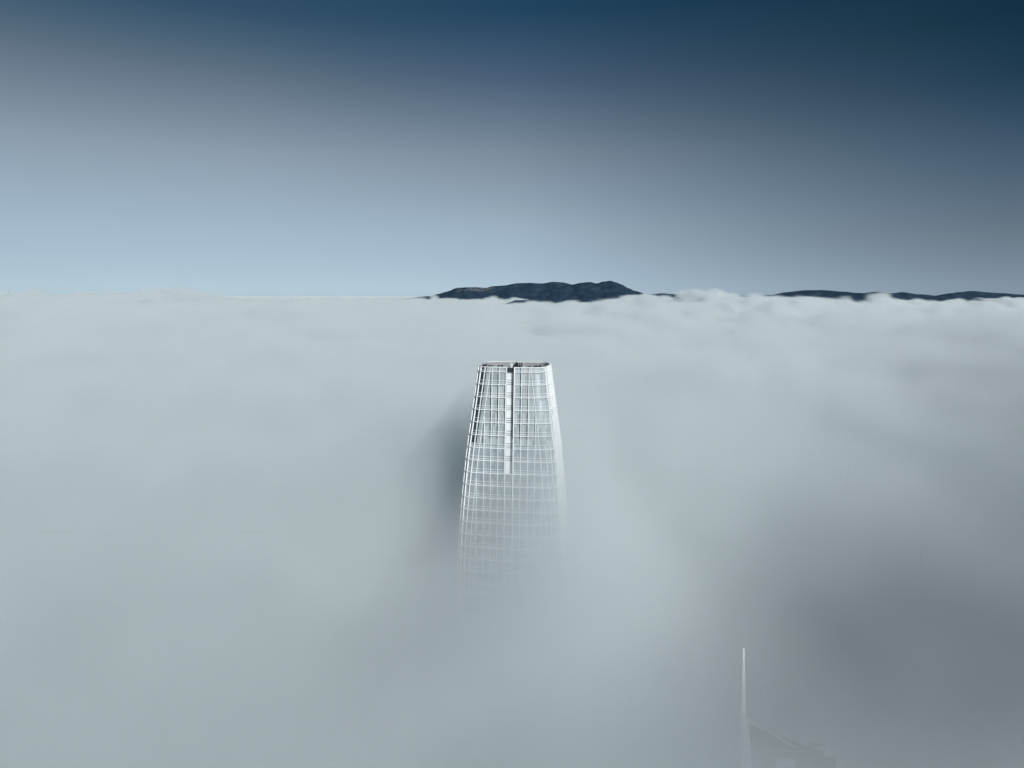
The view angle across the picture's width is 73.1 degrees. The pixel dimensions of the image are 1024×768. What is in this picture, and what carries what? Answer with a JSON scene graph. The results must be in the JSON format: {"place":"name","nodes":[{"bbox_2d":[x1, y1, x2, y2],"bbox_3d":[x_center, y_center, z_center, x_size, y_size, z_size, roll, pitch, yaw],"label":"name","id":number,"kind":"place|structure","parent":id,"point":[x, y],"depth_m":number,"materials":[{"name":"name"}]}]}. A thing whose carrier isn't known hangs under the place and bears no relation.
{"place":"outdoors","nodes":[
{"label":"outdoors","id":0,"kind":"place"},
{"bbox_2d":[0,296,1023,767],"bbox_3d":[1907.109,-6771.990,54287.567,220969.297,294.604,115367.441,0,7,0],"label":"cloud","id":1,"kind":"structure","parent":0,"point":[228,530],"depth_m":540.71,"materials":[{"name":"white"}]},
{"bbox_2d":[0,0,1023,295],"label":"sky","id":2,"kind":"structure","parent":0,"point":[148,147],"materials":[{"name":"blue"}]},
{"bbox_2d":[457,361,568,709],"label":"skyscraper","id":3,"kind":"structure","parent":0,"point":[513,582],"depth_m":322.18,"materials":[{"name":"white glass"}]},
{"bbox_2d":[389,281,649,311],"bbox_3d":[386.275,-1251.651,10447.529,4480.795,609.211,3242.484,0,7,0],"label":"mountain","id":4,"kind":"structure","parent":0,"point":[585,296],"depth_m":10010.11,"materials":[{"name":"stone"}]},
{"bbox_2d":[499,300,568,315],"bbox_3d":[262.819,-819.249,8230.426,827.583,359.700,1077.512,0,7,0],"label":"cloud","id":5,"kind":"structure","parent":0,"point":[525,307],"depth_m":8172.81,"materials":[{"name":"white"}]},
{"bbox_2d":[740,648,835,767],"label":"spired skyscraper","id":6,"kind":"structure","parent":0,"point":[764,748],"depth_m":229.92,"materials":[{"name":"grey glass"}]},
{"bbox_2d":[631,290,1023,311],"bbox_3d":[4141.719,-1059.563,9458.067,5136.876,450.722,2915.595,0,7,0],"label":"hills","id":7,"kind":"structure","parent":0,"point":[828,299],"depth_m":9121.97,"materials":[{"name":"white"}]},
{"bbox_2d":[937,291,1023,302],"bbox_3d":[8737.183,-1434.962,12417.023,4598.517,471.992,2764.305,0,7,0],"label":"hills","id":8,"kind":"structure","parent":0,"point":[1003,297],"depth_m":12236.39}
]}

